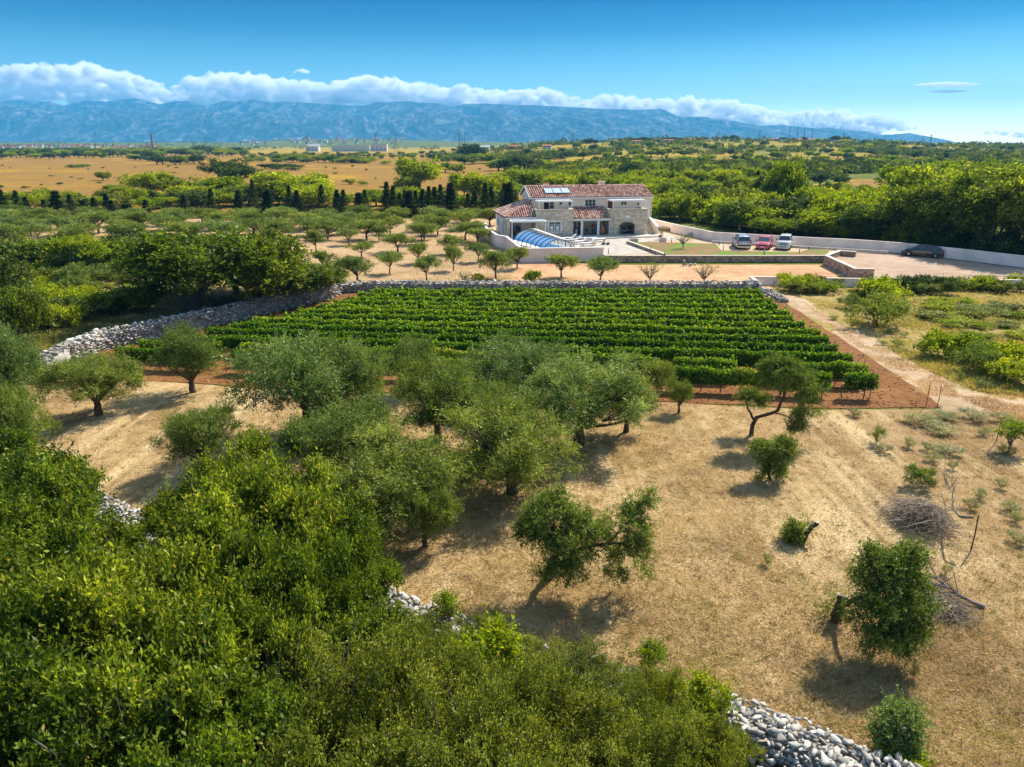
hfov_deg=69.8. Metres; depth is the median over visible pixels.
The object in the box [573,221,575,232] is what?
front door
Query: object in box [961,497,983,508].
weed clump
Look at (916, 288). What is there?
bush
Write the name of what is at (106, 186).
broadleaf tree
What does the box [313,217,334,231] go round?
olive tree
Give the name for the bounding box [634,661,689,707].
scrub tree
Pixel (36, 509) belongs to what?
broadleaf tree
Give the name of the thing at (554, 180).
broadleaf tree
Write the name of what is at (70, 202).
conifer
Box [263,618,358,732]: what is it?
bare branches
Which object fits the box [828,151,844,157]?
woodland tree
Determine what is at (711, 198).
broadleaf tree
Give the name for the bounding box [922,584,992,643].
twig litter
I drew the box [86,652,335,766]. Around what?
broadleaf tree
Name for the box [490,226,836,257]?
terrace
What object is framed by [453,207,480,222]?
olive tree
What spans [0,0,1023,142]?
sky
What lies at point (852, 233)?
bush
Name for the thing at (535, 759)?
scrub tree
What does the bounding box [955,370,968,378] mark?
weed tuft
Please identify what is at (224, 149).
hedge tree
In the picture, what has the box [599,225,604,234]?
amphora
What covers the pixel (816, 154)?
woodland tree
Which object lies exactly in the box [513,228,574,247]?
pool enclosure
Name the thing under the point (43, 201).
conifer
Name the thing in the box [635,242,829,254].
lawn
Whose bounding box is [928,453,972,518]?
dead branch
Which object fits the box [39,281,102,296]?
scrub bush
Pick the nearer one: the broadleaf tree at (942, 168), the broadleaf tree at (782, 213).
the broadleaf tree at (782, 213)
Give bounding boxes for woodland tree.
[521,148,534,152]
[558,152,572,157]
[572,141,581,147]
[576,152,591,158]
[588,144,599,148]
[600,152,612,157]
[627,149,641,153]
[632,154,648,158]
[645,141,653,145]
[645,150,655,155]
[655,147,667,156]
[665,147,672,154]
[671,144,682,149]
[676,150,691,155]
[681,139,694,144]
[696,154,710,160]
[701,154,717,158]
[709,144,719,148]
[723,148,735,154]
[737,154,750,159]
[742,152,753,156]
[744,147,754,153]
[753,154,769,159]
[764,148,779,151]
[766,156,787,161]
[768,151,787,157]
[788,156,803,160]
[803,150,814,156]
[810,155,826,160]
[811,152,820,155]
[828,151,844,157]
[837,148,854,152]
[841,151,855,158]
[842,158,857,163]
[848,156,866,159]
[860,159,880,163]
[865,157,889,162]
[882,154,898,160]
[885,144,897,147]
[890,158,910,163]
[904,151,920,159]
[911,158,924,164]
[917,148,932,154]
[917,157,937,163]
[934,155,945,160]
[940,152,950,157]
[958,143,970,148]
[963,157,985,162]
[993,151,1003,156]
[997,155,1022,162]
[1009,152,1020,156]
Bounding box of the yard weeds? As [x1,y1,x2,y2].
[379,276,739,282]
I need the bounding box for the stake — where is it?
[970,515,978,550]
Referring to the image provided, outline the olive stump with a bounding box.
[772,513,819,548]
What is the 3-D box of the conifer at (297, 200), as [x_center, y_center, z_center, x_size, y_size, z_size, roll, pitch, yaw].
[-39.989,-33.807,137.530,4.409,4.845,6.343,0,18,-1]
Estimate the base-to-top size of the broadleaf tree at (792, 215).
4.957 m
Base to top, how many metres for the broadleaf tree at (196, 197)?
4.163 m
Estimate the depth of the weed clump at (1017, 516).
26.42 m
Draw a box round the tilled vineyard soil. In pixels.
[84,292,941,407]
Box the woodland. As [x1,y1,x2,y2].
[0,134,1023,176]
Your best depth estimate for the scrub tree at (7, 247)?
77.27 m
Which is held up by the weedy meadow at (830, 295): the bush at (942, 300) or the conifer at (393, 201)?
the bush at (942, 300)
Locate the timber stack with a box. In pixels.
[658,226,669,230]
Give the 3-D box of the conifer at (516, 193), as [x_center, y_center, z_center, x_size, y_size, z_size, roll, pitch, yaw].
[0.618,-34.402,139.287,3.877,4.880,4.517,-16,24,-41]
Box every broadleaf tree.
[0,254,38,291]
[0,277,57,339]
[0,418,112,505]
[0,443,117,588]
[0,502,138,723]
[0,564,144,766]
[0,632,181,766]
[5,496,144,651]
[5,522,253,686]
[6,458,119,531]
[14,583,271,766]
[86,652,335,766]
[94,170,112,179]
[94,217,282,313]
[102,184,122,189]
[108,184,134,190]
[113,169,179,189]
[118,503,191,575]
[126,454,217,555]
[137,499,322,675]
[154,173,189,190]
[160,184,221,204]
[166,424,320,534]
[167,430,352,587]
[171,560,343,722]
[178,189,223,207]
[180,225,324,299]
[182,174,249,191]
[190,221,288,293]
[195,157,251,177]
[213,162,265,179]
[216,184,273,204]
[239,271,294,297]
[245,516,382,642]
[247,170,337,204]
[267,259,351,295]
[268,171,293,178]
[272,479,394,575]
[279,180,333,209]
[281,580,414,707]
[310,526,411,612]
[389,154,444,190]
[392,174,421,190]
[437,162,452,172]
[445,163,465,172]
[446,171,466,192]
[449,153,479,163]
[453,143,486,155]
[455,169,511,194]
[475,152,504,161]
[484,158,504,170]
[490,155,530,169]
[495,180,522,189]
[502,168,555,185]
[513,155,544,167]
[525,166,545,171]
[532,176,545,184]
[538,159,557,165]
[542,173,567,184]
[544,168,576,175]
[556,165,578,169]
[564,168,584,173]
[565,173,598,184]
[575,173,600,184]
[576,170,597,177]
[577,160,590,166]
[582,167,610,174]
[591,169,611,179]
[600,168,619,177]
[600,176,628,183]
[608,161,620,168]
[614,173,631,179]
[618,162,642,171]
[625,173,645,177]
[625,175,655,183]
[625,177,655,183]
[627,168,650,175]
[631,159,645,163]
[640,178,664,198]
[641,172,666,178]
[644,176,667,181]
[647,161,665,169]
[648,168,668,176]
[649,178,675,184]
[650,193,672,217]
[652,189,702,220]
[653,178,691,194]
[655,184,680,203]
[659,169,682,178]
[664,179,701,188]
[669,188,707,208]
[670,174,692,183]
[670,181,716,198]
[678,156,693,160]
[681,167,707,181]
[682,166,701,171]
[687,193,712,220]
[689,184,729,197]
[694,179,718,187]
[695,166,714,171]
[696,171,711,182]
[699,163,719,167]
[702,179,760,197]
[703,192,751,223]
[705,193,740,209]
[707,168,743,183]
[708,196,770,229]
[710,183,722,188]
[718,158,730,163]
[721,173,749,187]
[725,171,747,180]
[725,195,771,225]
[728,203,777,231]
[730,163,746,175]
[734,188,771,198]
[737,173,764,189]
[738,166,768,177]
[738,185,752,196]
[745,216,797,234]
[746,157,761,162]
[747,205,800,231]
[754,191,784,199]
[757,164,802,184]
[758,151,811,197]
[765,194,822,212]
[779,203,809,219]
[785,205,850,235]
[789,186,836,197]
[804,186,854,212]
[806,170,838,185]
[816,179,842,189]
[817,186,848,192]
[817,188,842,194]
[826,189,879,237]
[829,174,851,183]
[831,183,860,191]
[832,195,887,238]
[834,200,904,240]
[842,187,891,199]
[860,182,892,193]
[862,178,951,243]
[872,159,941,190]
[890,162,962,187]
[897,172,998,237]
[925,154,1003,177]
[932,161,1023,239]
[945,163,1012,184]
[950,156,1023,176]
[964,156,1023,238]
[989,160,1023,179]
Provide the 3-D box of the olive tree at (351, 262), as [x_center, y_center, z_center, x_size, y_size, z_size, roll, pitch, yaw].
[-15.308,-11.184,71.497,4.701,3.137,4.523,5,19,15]
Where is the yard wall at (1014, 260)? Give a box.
[652,218,1023,267]
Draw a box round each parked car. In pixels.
[732,234,751,248]
[756,235,772,249]
[776,233,792,249]
[901,243,943,257]
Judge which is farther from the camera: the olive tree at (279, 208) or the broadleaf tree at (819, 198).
the olive tree at (279, 208)
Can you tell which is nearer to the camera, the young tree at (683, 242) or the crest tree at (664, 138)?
the young tree at (683, 242)
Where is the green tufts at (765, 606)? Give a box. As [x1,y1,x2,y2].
[43,386,1023,766]
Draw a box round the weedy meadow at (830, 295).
[763,287,1023,400]
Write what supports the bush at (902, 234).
on the ground at (30, 173)
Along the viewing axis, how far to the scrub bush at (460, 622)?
19.35 m
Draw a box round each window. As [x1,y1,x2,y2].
[548,221,561,232]
[584,198,596,205]
[620,201,627,206]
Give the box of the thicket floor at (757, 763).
[7,480,782,766]
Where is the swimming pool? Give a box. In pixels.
[521,242,564,247]
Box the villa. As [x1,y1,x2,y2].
[493,181,658,236]
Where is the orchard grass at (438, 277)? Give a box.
[30,225,510,282]
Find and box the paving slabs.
[510,233,679,254]
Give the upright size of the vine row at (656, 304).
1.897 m
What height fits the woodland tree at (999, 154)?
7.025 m
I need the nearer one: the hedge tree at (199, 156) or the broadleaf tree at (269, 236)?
the broadleaf tree at (269, 236)
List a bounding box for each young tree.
[456,271,469,279]
[636,259,666,282]
[674,233,694,247]
[693,261,721,280]
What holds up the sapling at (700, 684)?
on the thicket floor at (757, 763)
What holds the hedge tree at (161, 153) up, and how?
on the ground at (30, 173)
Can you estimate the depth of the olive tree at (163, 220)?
106.50 m
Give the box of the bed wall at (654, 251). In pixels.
[626,241,665,254]
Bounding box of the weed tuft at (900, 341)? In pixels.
[890,340,906,345]
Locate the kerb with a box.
[712,241,887,253]
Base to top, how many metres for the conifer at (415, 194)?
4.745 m
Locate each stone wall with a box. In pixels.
[27,357,53,378]
[40,283,343,361]
[97,489,921,766]
[341,279,762,292]
[756,287,789,301]
[823,250,874,277]
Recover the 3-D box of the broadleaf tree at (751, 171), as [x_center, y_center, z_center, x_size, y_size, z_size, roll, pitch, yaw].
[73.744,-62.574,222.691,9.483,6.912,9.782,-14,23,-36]
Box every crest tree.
[660,137,678,139]
[828,135,841,139]
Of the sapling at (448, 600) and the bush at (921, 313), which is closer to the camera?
the sapling at (448, 600)
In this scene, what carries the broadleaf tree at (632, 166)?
on the ground at (30, 173)
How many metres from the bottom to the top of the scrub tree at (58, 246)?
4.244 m
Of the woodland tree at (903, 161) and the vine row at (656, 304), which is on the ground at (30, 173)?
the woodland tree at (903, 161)
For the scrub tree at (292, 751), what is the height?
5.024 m
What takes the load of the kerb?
on the terrace
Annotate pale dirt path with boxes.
[777,293,1023,416]
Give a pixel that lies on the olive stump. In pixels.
(795, 531)
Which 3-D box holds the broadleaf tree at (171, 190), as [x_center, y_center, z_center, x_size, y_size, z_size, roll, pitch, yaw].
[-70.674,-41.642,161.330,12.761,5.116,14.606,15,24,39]
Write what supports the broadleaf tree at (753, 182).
on the ground at (30, 173)
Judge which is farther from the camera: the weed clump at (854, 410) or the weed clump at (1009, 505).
the weed clump at (854, 410)
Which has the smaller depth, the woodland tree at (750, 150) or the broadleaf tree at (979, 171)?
the broadleaf tree at (979, 171)
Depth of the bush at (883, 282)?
62.61 m
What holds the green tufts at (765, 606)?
on the straw field
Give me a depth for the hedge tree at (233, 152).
738.03 m
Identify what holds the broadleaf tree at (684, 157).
on the ground at (30, 173)
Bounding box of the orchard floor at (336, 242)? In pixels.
[0,218,583,286]
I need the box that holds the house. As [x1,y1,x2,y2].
[542,144,551,148]
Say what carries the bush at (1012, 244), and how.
on the ground at (30, 173)
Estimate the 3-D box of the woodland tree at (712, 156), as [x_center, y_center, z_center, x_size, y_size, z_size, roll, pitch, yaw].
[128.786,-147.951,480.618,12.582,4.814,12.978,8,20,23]
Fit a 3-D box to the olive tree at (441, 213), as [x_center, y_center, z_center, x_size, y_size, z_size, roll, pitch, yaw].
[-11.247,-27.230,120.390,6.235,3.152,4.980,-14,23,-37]
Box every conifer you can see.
[0,189,10,205]
[7,190,30,215]
[21,196,33,209]
[32,199,47,207]
[43,190,72,214]
[64,194,76,214]
[75,200,88,207]
[88,197,100,209]
[99,193,111,210]
[103,200,120,212]
[117,203,133,210]
[140,199,155,214]
[177,195,193,213]
[200,188,226,212]
[230,190,244,210]
[244,179,259,210]
[257,189,276,216]
[281,185,295,210]
[287,190,309,212]
[310,184,337,212]
[332,190,343,213]
[336,190,350,213]
[347,192,372,213]
[362,189,372,210]
[375,181,390,211]
[384,186,401,208]
[396,193,401,206]
[398,189,405,206]
[400,190,421,216]
[412,190,419,206]
[416,188,427,213]
[418,186,440,214]
[430,186,439,203]
[434,184,446,208]
[440,182,462,211]
[461,193,473,208]
[463,190,484,208]
[477,182,493,209]
[488,186,499,207]
[495,182,505,207]
[498,182,519,206]
[513,189,520,199]
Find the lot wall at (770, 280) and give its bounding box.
[749,276,1023,289]
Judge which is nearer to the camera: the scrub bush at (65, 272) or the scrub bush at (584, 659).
the scrub bush at (584, 659)
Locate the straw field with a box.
[1,379,1023,766]
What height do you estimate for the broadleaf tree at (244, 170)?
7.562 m
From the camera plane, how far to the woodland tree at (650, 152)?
550.16 m
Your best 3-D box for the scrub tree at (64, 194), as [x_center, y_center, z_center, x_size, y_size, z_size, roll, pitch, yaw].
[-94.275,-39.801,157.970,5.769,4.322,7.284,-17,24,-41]
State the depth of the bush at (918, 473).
28.93 m
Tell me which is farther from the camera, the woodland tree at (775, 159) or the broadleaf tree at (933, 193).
the woodland tree at (775, 159)
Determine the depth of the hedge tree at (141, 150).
682.78 m
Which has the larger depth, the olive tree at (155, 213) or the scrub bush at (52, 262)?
the olive tree at (155, 213)
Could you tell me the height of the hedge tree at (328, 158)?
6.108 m
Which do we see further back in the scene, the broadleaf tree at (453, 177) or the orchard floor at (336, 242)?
the broadleaf tree at (453, 177)
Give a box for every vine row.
[113,341,879,398]
[136,336,869,386]
[170,327,854,369]
[204,322,839,360]
[229,317,830,350]
[251,312,821,342]
[282,309,805,333]
[297,304,795,328]
[319,298,791,320]
[332,296,778,313]
[346,292,773,309]
[357,286,763,303]
[369,284,762,298]
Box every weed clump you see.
[763,553,773,564]
[845,407,866,415]
[874,442,898,452]
[898,408,939,425]
[902,436,920,447]
[907,660,920,677]
[919,417,970,435]
[921,441,936,449]
[922,450,944,461]
[925,408,964,420]
[934,442,966,455]
[939,562,954,573]
[946,458,960,468]
[955,406,992,421]
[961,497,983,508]
[972,486,994,498]
[976,426,992,435]
[988,410,1018,421]
[994,443,1019,453]
[995,476,1011,487]
[996,500,1023,512]
[1003,508,1023,522]
[1005,527,1023,543]
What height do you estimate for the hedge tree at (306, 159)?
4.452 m
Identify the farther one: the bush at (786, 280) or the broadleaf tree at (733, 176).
the broadleaf tree at (733, 176)
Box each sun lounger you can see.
[563,234,576,238]
[573,237,588,243]
[580,239,595,245]
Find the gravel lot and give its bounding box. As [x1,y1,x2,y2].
[836,252,1023,278]
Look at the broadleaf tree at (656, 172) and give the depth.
239.09 m
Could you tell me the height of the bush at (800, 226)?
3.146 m
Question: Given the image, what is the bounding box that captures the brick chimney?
[150,133,153,148]
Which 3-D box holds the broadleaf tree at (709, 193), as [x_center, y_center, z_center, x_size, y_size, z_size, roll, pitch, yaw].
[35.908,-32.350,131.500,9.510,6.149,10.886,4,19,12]
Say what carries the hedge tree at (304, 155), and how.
on the ground at (30, 173)
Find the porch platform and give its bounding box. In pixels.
[548,232,663,239]
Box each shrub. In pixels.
[128,311,159,325]
[154,279,206,313]
[193,284,234,310]
[249,153,257,157]
[425,154,434,158]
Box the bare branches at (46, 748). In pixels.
[32,689,167,766]
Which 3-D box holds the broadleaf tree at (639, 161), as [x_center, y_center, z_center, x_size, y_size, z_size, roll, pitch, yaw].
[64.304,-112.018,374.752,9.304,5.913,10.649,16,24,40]
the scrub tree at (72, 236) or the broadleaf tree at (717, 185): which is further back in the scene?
the broadleaf tree at (717, 185)
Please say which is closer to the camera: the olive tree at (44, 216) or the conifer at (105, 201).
the olive tree at (44, 216)
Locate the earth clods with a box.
[132,293,939,408]
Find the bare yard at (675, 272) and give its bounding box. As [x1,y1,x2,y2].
[511,263,848,288]
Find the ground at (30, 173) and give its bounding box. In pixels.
[0,139,1022,409]
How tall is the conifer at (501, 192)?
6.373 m
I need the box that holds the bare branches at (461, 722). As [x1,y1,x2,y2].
[425,687,524,766]
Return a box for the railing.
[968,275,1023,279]
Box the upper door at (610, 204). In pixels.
[608,201,612,208]
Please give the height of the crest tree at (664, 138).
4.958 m
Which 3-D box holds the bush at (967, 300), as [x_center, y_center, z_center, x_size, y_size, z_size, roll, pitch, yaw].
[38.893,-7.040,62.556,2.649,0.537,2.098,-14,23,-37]
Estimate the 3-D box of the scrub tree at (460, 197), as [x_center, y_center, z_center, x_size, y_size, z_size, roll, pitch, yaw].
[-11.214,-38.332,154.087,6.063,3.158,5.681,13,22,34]
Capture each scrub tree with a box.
[0,236,46,269]
[0,238,28,260]
[4,191,32,201]
[17,235,55,243]
[29,191,50,206]
[32,188,52,197]
[39,193,64,205]
[39,230,86,245]
[40,233,98,264]
[49,193,88,206]
[58,190,87,198]
[63,233,105,243]
[75,195,109,206]
[90,187,121,196]
[90,233,130,262]
[98,193,135,206]
[98,231,143,242]
[116,187,148,205]
[131,195,174,207]
[132,187,161,198]
[155,196,189,206]
[173,185,213,205]
[205,189,238,206]
[207,661,406,766]
[223,192,246,204]
[254,612,450,766]
[270,191,283,204]
[278,195,314,203]
[293,698,502,766]
[328,193,353,206]
[348,645,531,766]
[352,594,472,731]
[362,188,390,205]
[374,189,403,203]
[396,184,420,194]
[409,636,556,766]
[425,672,594,766]
[446,603,553,680]
[452,194,466,207]
[479,189,499,204]
[480,185,520,206]
[499,186,520,196]
[502,648,617,766]
[507,667,654,766]
[576,688,720,766]
[603,665,688,764]
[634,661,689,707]
[638,691,735,766]
[673,708,768,766]
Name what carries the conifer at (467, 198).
on the ground at (30, 173)
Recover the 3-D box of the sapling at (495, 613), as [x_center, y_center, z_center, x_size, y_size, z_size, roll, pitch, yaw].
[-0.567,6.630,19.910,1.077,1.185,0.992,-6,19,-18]
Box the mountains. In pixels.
[0,98,955,142]
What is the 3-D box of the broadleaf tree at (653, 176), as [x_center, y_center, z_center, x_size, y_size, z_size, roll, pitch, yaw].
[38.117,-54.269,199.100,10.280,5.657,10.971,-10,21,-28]
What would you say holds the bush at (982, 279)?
on the weedy meadow at (830, 295)
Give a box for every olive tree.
[0,204,30,213]
[0,207,22,217]
[0,211,11,217]
[0,216,27,234]
[0,221,41,241]
[0,316,52,418]
[0,372,66,473]
[9,218,46,235]
[14,212,46,220]
[17,207,59,215]
[19,222,54,238]
[21,344,154,415]
[30,213,67,229]
[35,206,69,215]
[38,215,72,228]
[44,226,95,236]
[48,220,102,232]
[49,239,113,264]
[57,216,97,226]
[62,209,94,218]
[69,205,108,214]
[77,209,117,233]
[102,221,151,236]
[103,217,136,225]
[108,219,141,226]
[109,210,140,216]
[112,213,150,223]
[115,206,146,212]
[118,209,155,223]
[135,394,245,466]
[136,310,231,392]
[148,215,184,232]
[150,210,175,217]
[151,209,186,219]
[152,207,185,214]
[155,220,203,234]
[158,210,195,220]
[169,221,201,233]
[181,206,222,221]
[190,207,219,217]
[195,218,244,232]
[200,210,237,221]
[208,317,382,442]
[212,222,247,232]
[223,211,238,221]
[225,206,260,212]
[232,216,270,231]
[236,209,256,216]
[236,209,274,229]
[247,215,292,230]
[258,218,306,233]
[261,205,297,217]
[265,207,295,218]
[266,382,419,481]
[279,234,302,241]
[281,210,321,230]
[288,215,317,231]
[288,414,477,539]
[302,229,328,251]
[304,209,332,216]
[308,206,338,213]
[309,216,348,239]
[310,249,340,264]
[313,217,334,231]
[324,214,358,227]
[324,331,393,408]
[330,212,365,219]
[330,254,376,280]
[335,226,359,243]
[343,239,374,256]
[344,218,386,239]
[345,203,373,213]
[358,211,374,220]
[365,211,398,222]
[371,224,391,240]
[374,249,405,273]
[375,231,417,251]
[376,213,407,232]
[380,464,468,546]
[382,330,443,379]
[383,206,412,216]
[386,340,480,440]
[404,221,437,242]
[404,221,442,239]
[407,241,428,257]
[409,211,436,222]
[411,253,442,279]
[416,204,446,217]
[421,215,451,234]
[421,384,602,507]
[430,209,455,225]
[436,233,464,246]
[438,373,539,442]
[443,243,463,270]
[445,218,487,239]
[446,209,480,222]
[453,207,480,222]
[457,328,576,392]
[463,240,491,260]
[464,227,493,241]
[474,207,495,225]
[476,247,516,277]
[503,244,529,267]
[507,474,664,595]
[510,339,664,445]
[541,252,584,277]
[584,254,621,282]
[595,370,660,432]
[641,350,677,399]
[662,376,694,412]
[730,350,832,437]
[744,429,803,483]
[808,528,950,669]
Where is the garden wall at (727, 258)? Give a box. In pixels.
[603,253,823,261]
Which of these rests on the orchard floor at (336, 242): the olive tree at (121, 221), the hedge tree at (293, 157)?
the olive tree at (121, 221)
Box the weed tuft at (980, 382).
[974,377,993,386]
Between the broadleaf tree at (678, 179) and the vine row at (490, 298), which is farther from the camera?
the broadleaf tree at (678, 179)
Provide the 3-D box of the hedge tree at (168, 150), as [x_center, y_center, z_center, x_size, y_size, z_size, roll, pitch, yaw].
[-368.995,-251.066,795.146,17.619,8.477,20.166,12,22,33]
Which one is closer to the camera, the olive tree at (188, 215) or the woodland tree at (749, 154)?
the olive tree at (188, 215)
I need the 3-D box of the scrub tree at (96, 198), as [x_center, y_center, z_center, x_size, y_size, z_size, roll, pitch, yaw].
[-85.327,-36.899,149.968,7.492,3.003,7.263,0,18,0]
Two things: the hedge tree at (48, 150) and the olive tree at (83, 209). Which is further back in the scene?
the hedge tree at (48, 150)
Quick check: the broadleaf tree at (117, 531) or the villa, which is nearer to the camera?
the broadleaf tree at (117, 531)
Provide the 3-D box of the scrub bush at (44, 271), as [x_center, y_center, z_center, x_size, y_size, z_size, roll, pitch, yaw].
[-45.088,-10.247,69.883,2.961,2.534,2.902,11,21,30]
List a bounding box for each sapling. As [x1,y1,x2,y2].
[426,584,468,620]
[474,605,512,628]
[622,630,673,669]
[674,659,746,723]
[989,413,1023,448]
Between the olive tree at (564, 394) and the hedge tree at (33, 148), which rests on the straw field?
the olive tree at (564, 394)
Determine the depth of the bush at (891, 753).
15.85 m
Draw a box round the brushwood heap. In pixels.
[864,492,981,554]
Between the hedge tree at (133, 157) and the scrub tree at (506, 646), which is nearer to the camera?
the scrub tree at (506, 646)
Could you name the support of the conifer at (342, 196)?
on the ground at (30, 173)
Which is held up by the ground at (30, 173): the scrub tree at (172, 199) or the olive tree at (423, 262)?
the scrub tree at (172, 199)
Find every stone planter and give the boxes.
[630,238,637,241]
[659,237,666,241]
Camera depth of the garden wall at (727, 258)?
83.85 m
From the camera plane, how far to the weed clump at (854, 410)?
36.63 m
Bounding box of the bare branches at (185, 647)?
[151,605,212,671]
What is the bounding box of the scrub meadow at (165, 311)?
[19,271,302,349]
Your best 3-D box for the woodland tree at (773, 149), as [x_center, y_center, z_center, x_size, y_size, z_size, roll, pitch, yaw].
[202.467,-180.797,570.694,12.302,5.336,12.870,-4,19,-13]
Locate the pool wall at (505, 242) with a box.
[484,223,603,262]
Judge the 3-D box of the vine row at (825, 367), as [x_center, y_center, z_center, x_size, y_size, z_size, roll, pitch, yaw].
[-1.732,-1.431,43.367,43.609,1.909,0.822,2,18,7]
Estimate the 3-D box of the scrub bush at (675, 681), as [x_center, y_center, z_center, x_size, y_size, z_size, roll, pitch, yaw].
[3.675,7.436,17.334,1.938,1.248,1.648,16,24,40]
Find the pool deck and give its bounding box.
[550,241,569,246]
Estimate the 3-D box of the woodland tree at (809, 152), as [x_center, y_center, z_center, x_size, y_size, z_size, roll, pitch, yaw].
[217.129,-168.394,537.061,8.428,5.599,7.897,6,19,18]
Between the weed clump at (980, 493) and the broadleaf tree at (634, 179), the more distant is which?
the broadleaf tree at (634, 179)
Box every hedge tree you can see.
[2,151,16,157]
[9,149,23,157]
[19,149,33,157]
[24,153,41,158]
[31,147,45,150]
[37,149,53,152]
[40,151,56,158]
[44,147,65,149]
[58,153,70,158]
[61,147,82,149]
[61,150,74,157]
[70,150,85,157]
[72,146,91,149]
[84,150,100,158]
[94,152,108,157]
[100,147,120,149]
[102,149,117,157]
[119,147,132,154]
[125,153,139,156]
[127,156,142,159]
[134,148,149,153]
[140,151,157,156]
[147,154,165,164]
[153,151,166,155]
[162,148,175,154]
[171,155,188,164]
[172,148,187,154]
[180,149,195,154]
[189,152,206,163]
[192,144,204,149]
[200,146,213,153]
[211,150,226,156]
[214,148,230,156]
[224,150,239,156]
[236,150,249,154]
[256,163,273,168]
[268,166,284,169]
[269,158,284,162]
[272,152,285,159]
[284,167,301,169]
[286,154,299,162]
[286,164,306,167]
[297,153,311,157]
[299,157,315,162]
[316,155,325,161]
[324,154,338,162]
[330,159,344,162]
[357,160,371,163]
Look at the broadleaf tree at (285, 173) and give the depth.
229.89 m
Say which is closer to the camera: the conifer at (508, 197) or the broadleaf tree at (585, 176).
the conifer at (508, 197)
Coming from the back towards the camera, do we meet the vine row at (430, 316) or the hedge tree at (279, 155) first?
the hedge tree at (279, 155)
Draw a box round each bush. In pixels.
[9,259,39,266]
[12,315,62,334]
[20,273,50,289]
[21,254,50,262]
[28,263,54,280]
[29,260,71,270]
[29,281,72,297]
[33,307,88,329]
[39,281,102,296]
[41,292,63,301]
[42,256,79,266]
[46,295,122,319]
[48,300,87,328]
[49,286,81,299]
[50,265,94,282]
[53,261,97,280]
[54,275,96,288]
[55,285,119,310]
[66,274,93,283]
[74,280,115,291]
[75,263,124,282]
[77,257,118,268]
[89,285,171,313]
[102,284,141,313]
[104,260,127,279]
[116,268,135,279]
[338,157,365,162]
[342,179,356,183]
[357,180,368,184]
[379,160,392,163]
[387,601,456,642]
[425,610,496,666]
[466,619,544,677]
[470,273,485,280]
[508,631,584,702]
[521,269,542,280]
[544,630,616,692]
[580,652,644,698]
[639,663,701,714]
[675,691,732,724]
[679,207,701,221]
[692,208,722,223]
[705,714,753,759]
[709,218,734,226]
[768,216,793,234]
[773,228,800,233]
[774,276,809,290]
[776,272,793,281]
[784,278,819,292]
[789,221,814,235]
[795,273,820,282]
[799,222,820,235]
[803,272,826,281]
[805,286,822,292]
[813,281,839,292]
[814,223,842,237]
[820,222,853,238]
[824,280,847,290]
[825,276,846,283]
[836,292,868,307]
[839,288,913,325]
[844,225,864,237]
[844,288,869,297]
[853,272,915,301]
[854,684,951,765]
[865,223,896,240]
[865,422,888,443]
[879,224,905,241]
[880,743,936,766]
[889,223,929,243]
[892,273,936,286]
[901,462,938,488]
[906,282,950,294]
[908,284,929,293]
[910,227,944,243]
[910,308,956,319]
[910,327,992,360]
[912,296,961,303]
[919,301,960,310]
[924,230,966,246]
[927,274,957,282]
[927,310,968,319]
[929,315,981,327]
[933,232,976,247]
[934,302,979,310]
[938,276,966,287]
[938,280,964,293]
[945,275,978,287]
[945,340,1002,370]
[947,234,993,251]
[952,307,989,318]
[954,297,978,303]
[955,330,1001,338]
[956,304,994,311]
[957,336,999,359]
[958,278,994,290]
[964,231,1023,254]
[967,273,997,287]
[967,303,1008,311]
[968,354,1023,379]
[971,231,1006,252]
[971,320,997,329]
[979,308,1014,316]
[982,342,1014,357]
[986,300,1023,309]
[987,279,1017,292]
[991,318,1023,329]
[996,339,1023,360]
[1000,360,1023,381]
[1001,327,1023,338]
[1003,272,1023,283]
[1009,311,1023,317]
[1013,283,1023,291]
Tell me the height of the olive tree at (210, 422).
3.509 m
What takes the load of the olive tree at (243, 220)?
on the orchard floor at (336, 242)
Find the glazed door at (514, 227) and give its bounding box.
[510,222,520,235]
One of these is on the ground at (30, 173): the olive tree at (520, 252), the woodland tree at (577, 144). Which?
the woodland tree at (577, 144)
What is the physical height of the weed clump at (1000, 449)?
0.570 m
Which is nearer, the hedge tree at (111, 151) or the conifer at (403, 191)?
the conifer at (403, 191)
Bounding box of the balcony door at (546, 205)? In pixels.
[543,202,554,208]
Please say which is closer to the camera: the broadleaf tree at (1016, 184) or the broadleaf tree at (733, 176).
the broadleaf tree at (1016, 184)
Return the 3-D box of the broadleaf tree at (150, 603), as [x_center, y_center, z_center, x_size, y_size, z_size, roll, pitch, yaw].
[-7.707,5.795,15.521,4.847,6.000,4.536,-3,18,-8]
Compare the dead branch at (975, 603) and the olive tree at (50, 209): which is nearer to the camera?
the dead branch at (975, 603)
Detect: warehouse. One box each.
[306,144,320,150]
[332,146,370,151]
[371,144,387,150]
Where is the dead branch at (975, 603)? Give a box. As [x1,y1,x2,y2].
[918,545,985,608]
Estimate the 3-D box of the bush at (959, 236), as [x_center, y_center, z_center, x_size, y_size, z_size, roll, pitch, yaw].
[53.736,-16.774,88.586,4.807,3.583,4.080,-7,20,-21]
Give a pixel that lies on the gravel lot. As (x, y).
(892, 264)

